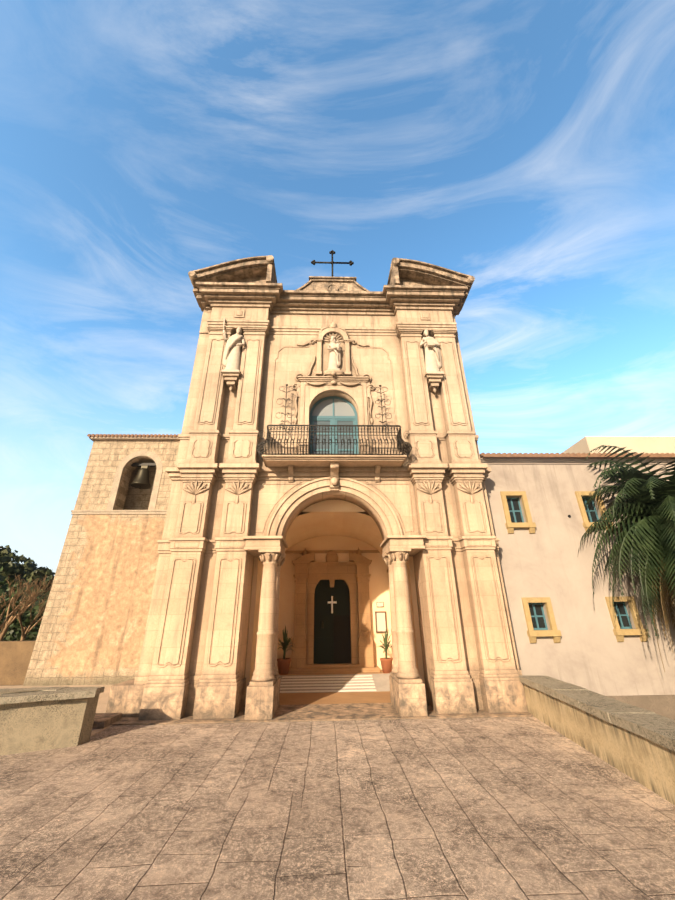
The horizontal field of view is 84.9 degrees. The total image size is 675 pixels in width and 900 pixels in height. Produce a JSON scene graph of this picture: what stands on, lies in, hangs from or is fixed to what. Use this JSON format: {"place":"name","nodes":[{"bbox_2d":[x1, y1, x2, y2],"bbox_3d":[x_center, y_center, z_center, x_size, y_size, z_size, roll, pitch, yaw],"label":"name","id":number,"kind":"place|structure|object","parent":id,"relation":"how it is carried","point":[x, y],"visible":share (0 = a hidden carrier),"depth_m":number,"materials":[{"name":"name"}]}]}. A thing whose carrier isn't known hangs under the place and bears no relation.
{"place":"outdoors","nodes":[
{"label":"outdoors","id":0,"kind":"place"},
{"bbox_2d":[0,641,35,685],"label":"ochre wall","id":1,"kind":"structure","parent":0,"point":[15,657],"depth_m":15.43,"materials":[{"name":"beige paint"}]},
{"bbox_2d":[0,561,51,640],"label":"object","id":2,"kind":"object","parent":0,"point":[12,575],"depth_m":64.86,"materials":[{"name":"green plant"}]},
{"bbox_2d":[0,545,54,639],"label":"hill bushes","id":3,"kind":"object","parent":2,"relation":"on","point":[30,570],"visible":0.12,"depth_m":67.71,"materials":[{"name":"green plant"}]},
{"bbox_2d":[0,575,52,640],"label":"bare trees","id":4,"kind":"object","parent":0,"point":[5,624],"visible":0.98,"depth_m":20.74,"materials":[{"name":"brown plant"}]},
{"bbox_2d":[23,436,179,685],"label":"bell tower","id":5,"kind":"structure","parent":0,"point":[92,628],"depth_m":16.70,"materials":[{"name":"beige stone"}]},
{"bbox_2d":[131,463,155,466],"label":"bell beam","id":6,"kind":"structure","parent":5,"relation":"in","point":[143,464],"depth_m":19.27,"materials":[{"name":"brown wood"}]},
{"bbox_2d":[131,466,150,488],"bbox_3d":[-10.065,1.421,19.051,0.940,1.282,0.940,0,-24,-2],"label":"bell","id":7,"kind":"object","parent":6,"relation":"hanging from","point":[141,480],"visible":1,"depth_m":18.83,"materials":[{"name":"grey metal"}]},
{"bbox_2d":[300,512,367,513],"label":"church body","id":8,"kind":"structure","parent":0,"point":[309,512],"depth_m":17.89,"materials":[{"name":"stone"}]},
{"bbox_2d":[244,500,424,705],"bbox_3d":[-0.179,5.490,14.671,5.804,7.105,4.926,0,-24,-2],"label":"porch","id":9,"kind":"object","parent":8,"relation":"on","point":[333,525],"depth_m":15.89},
{"bbox_2d":[277,658,290,674],"bbox_3d":[-2.136,8.595,14.641,0.555,0.540,0.541,0,-24,-2],"label":"pot","id":10,"kind":"object","parent":9,"relation":"on","point":[283,666],"visible":1,"depth_m":14.49,"materials":[{"name":"brown ceramic"}]},
{"bbox_2d":[278,625,296,658],"bbox_3d":[-2.151,7.817,14.987,1.279,1.347,1.505,0,-24,-2],"label":"plant","id":11,"kind":"object","parent":10,"relation":"in","point":[285,644],"visible":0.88,"depth_m":14.89,"materials":[{"name":"green plant"}]},
{"bbox_2d":[313,580,350,663],"bbox_3d":[-0.236,7.412,16.312,1.600,3.551,0.103,0,-24,-2],"label":"door","id":12,"kind":"structure","parent":9,"relation":"attached to","point":[339,592],"depth_m":16.35,"materials":[{"name":"black wood"}]},
{"bbox_2d":[328,596,336,612],"bbox_3d":[-0.239,6.901,16.457,0.404,0.704,0.045,0,-24,-2],"label":"cross","id":13,"kind":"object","parent":12,"relation":"attached to","point":[331,602],"depth_m":16.47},
{"bbox_2d":[333,615,350,663],"bbox_3d":[0.195,8.169,15.937,0.724,1.856,0.056,0,-24,-2],"label":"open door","id":14,"kind":"structure","parent":12,"relation":"attached to","point":[342,649],"depth_m":15.89,"materials":[{"name":"black wood"}]},
{"bbox_2d":[279,673,389,692],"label":"steps","id":15,"kind":"structure","parent":9,"relation":"on","point":[381,682],"depth_m":13.57,"materials":[{"name":"white stone"}]},
{"bbox_2d":[375,602,386,632],"bbox_3d":[1.908,7.360,16.232,0.482,1.232,0.066,0,-24,-2],"label":"frame","id":16,"kind":"object","parent":9,"relation":"attached to","point":[376,612],"visible":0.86,"depth_m":16.19,"materials":[{"name":"brown wood"}]},
{"bbox_2d":[377,602,385,630],"bbox_3d":[1.908,7.333,16.220,0.365,1.154,0.049,0,-24,-2],"label":"notice paper","id":17,"kind":"object","parent":16,"relation":"attached to","point":[381,625],"visible":0.93,"depth_m":16.12,"materials":[{"name":"beige paper"}]},
{"bbox_2d":[380,658,392,672],"bbox_3d":[1.963,8.600,14.719,0.518,0.504,0.505,0,-24,-2],"label":"pot","id":18,"kind":"object","parent":9,"relation":"on","point":[386,664],"visible":0.96,"depth_m":14.57,"materials":[{"name":"brown ceramic"}]},
{"bbox_2d":[376,629,391,658],"bbox_3d":[2.073,7.944,15.113,1.384,1.186,1.233,0,-24,-2],"label":"plant","id":19,"kind":"object","parent":18,"relation":"in","point":[386,645],"visible":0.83,"depth_m":14.97,"materials":[{"name":"green plant"}]},
{"bbox_2d":[0,717,674,899],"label":"terrace","id":20,"kind":"structure","parent":0,"point":[513,808],"depth_m":4.88,"materials":[{"name":"beige stone"}]},
{"bbox_2d":[0,694,98,754],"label":"bed wall","id":21,"kind":"structure","parent":20,"relation":"on","point":[36,726],"depth_m":7.66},
{"bbox_2d":[92,703,533,728],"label":"pavement","id":22,"kind":"structure","parent":20,"relation":"on","point":[334,712],"depth_m":9.62,"materials":[{"name":"stone"}]},
{"bbox_2d":[106,255,527,719],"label":"facade","id":23,"kind":"structure","parent":20,"relation":"on","point":[236,504],"depth_m":12.56,"materials":[{"name":"stone"}]},
{"bbox_2d":[311,250,353,276],"bbox_3d":[-0.243,-8.802,17.626,2.061,2.124,0.228,0,-24,-2],"label":"cross","id":24,"kind":"object","parent":23,"relation":"on","point":[332,262],"visible":0.92,"depth_m":17.69,"materials":[{"name":"grey metal"}]},
{"bbox_2d":[222,318,443,375],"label":"statues","id":25,"kind":"object","parent":23,"relation":"attached to","point":[236,342],"visible":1,"depth_m":14.60,"materials":[{"name":"white stone"}]},
{"bbox_2d":[256,384,411,460],"bbox_3d":[-0.118,-1.153,13.168,5.282,3.169,1.231,0,-24,-2],"label":"railing","id":26,"kind":"object","parent":23,"relation":"on","point":[399,439],"visible":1,"depth_m":12.54,"materials":[{"name":"grey metal"}]},
{"bbox_2d":[309,396,358,453],"bbox_3d":[-0.149,-0.733,14.119,1.884,3.093,0.096,0,-24,-2],"label":"door frame","id":27,"kind":"object","parent":23,"relation":"attached to","point":[333,419],"visible":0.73,"depth_m":14.23,"materials":[{"name":"teal wood"}]},
{"bbox_2d":[313,421,353,453],"bbox_3d":[-0.144,-0.278,13.925,1.862,2.102,0.016,0,-24,-2],"label":"window glass","id":28,"kind":"object","parent":27,"relation":"in","point":[318,446],"depth_m":14.01,"materials":[{"name":"glass"}]},
{"bbox_2d":[312,399,354,415],"bbox_3d":[-0.161,-1.684,14.554,1.760,0.880,0.020,0,-24,-2],"label":"lunette window","id":29,"kind":"structure","parent":27,"relation":"in","point":[325,408],"depth_m":14.51,"materials":[{"name":"white glass"}]},
{"bbox_2d":[252,551,419,681],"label":"columns","id":30,"kind":"structure","parent":23,"relation":"on","point":[404,658],"depth_m":10.77,"materials":[{"name":"stone"}]},
{"bbox_2d":[523,683,674,804],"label":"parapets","id":31,"kind":"object","parent":20,"relation":"on","point":[647,763],"visible":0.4,"depth_m":6.35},
{"bbox_2d":[0,675,674,751],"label":"parapet caps","id":32,"kind":"object","parent":31,"relation":"on","point":[654,727],"visible":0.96,"depth_m":7.41,"materials":[{"name":"beige stone"}]},
{"bbox_2d":[0,690,37,693],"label":"bed surface","id":33,"kind":"object","parent":32,"relation":"on","point":[7,691],"visible":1,"depth_m":8.00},
{"bbox_2d":[0,0,674,575],"label":"sky","id":34,"kind":"structure","parent":0,"point":[525,149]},
{"bbox_2d":[562,436,674,453],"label":"block","id":35,"kind":"structure","parent":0,"point":[638,445],"depth_m":25.92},
{"bbox_2d":[607,695,674,719],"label":"ground","id":36,"kind":"structure","parent":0,"point":[663,705],"depth_m":10.73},
{"label":"ground","id":37,"kind":"structure","parent":0,"visible":0},
{"bbox_2d":[0,566,48,640],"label":"dark shrubs","id":38,"kind":"object","parent":37,"relation":"on","point":[25,618],"visible":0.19,"depth_m":28.86,"materials":[{"name":"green plant"}]},
{"bbox_2d":[0,685,111,736],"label":"side terrace","id":39,"kind":"structure","parent":37,"relation":"on","point":[102,702],"depth_m":12.99,"materials":[{"name":"beige stone"}]},
{"bbox_2d":[485,464,674,695],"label":"side building wall","id":40,"kind":"structure","parent":37,"relation":"on","point":[588,651],"depth_m":12.04,"materials":[{"name":"beige paint"}]},
{"bbox_2d":[87,434,674,458],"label":"roof tiles","id":41,"kind":"object","parent":40,"relation":"on","point":[570,456],"visible":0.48,"depth_m":13.72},
{"bbox_2d":[500,491,647,642],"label":"window frames","id":42,"kind":"structure","parent":40,"relation":"attached to","point":[555,633],"depth_m":11.80,"materials":[{"name":"yellow stone"}]},
{"bbox_2d":[507,499,629,627],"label":"windows","id":43,"kind":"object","parent":42,"relation":"in","point":[538,609],"depth_m":12.03,"materials":[{"name":"wood"}]},
{"bbox_2d":[507,497,632,629],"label":"window frames","id":44,"kind":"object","parent":42,"relation":"in","point":[543,615],"visible":0.42,"depth_m":11.99,"materials":[{"name":"teal wood"}]},
{"bbox_2d":[481,458,674,463],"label":"roof eave","id":45,"kind":"object","parent":40,"relation":"attached to","point":[533,461],"depth_m":13.79,"materials":[{"name":"beige stone"}]},
{"bbox_2d":[578,445,674,639],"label":"palm","id":46,"kind":"object","parent":37,"relation":"on","point":[653,519],"visible":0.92,"depth_m":11.35,"materials":[{"name":"green plant"}]},
{"bbox_2d":[652,546,674,670],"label":"palm fronds","id":47,"kind":"object","parent":46,"relation":"attached to","point":[663,594],"visible":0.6,"depth_m":11.31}
]}

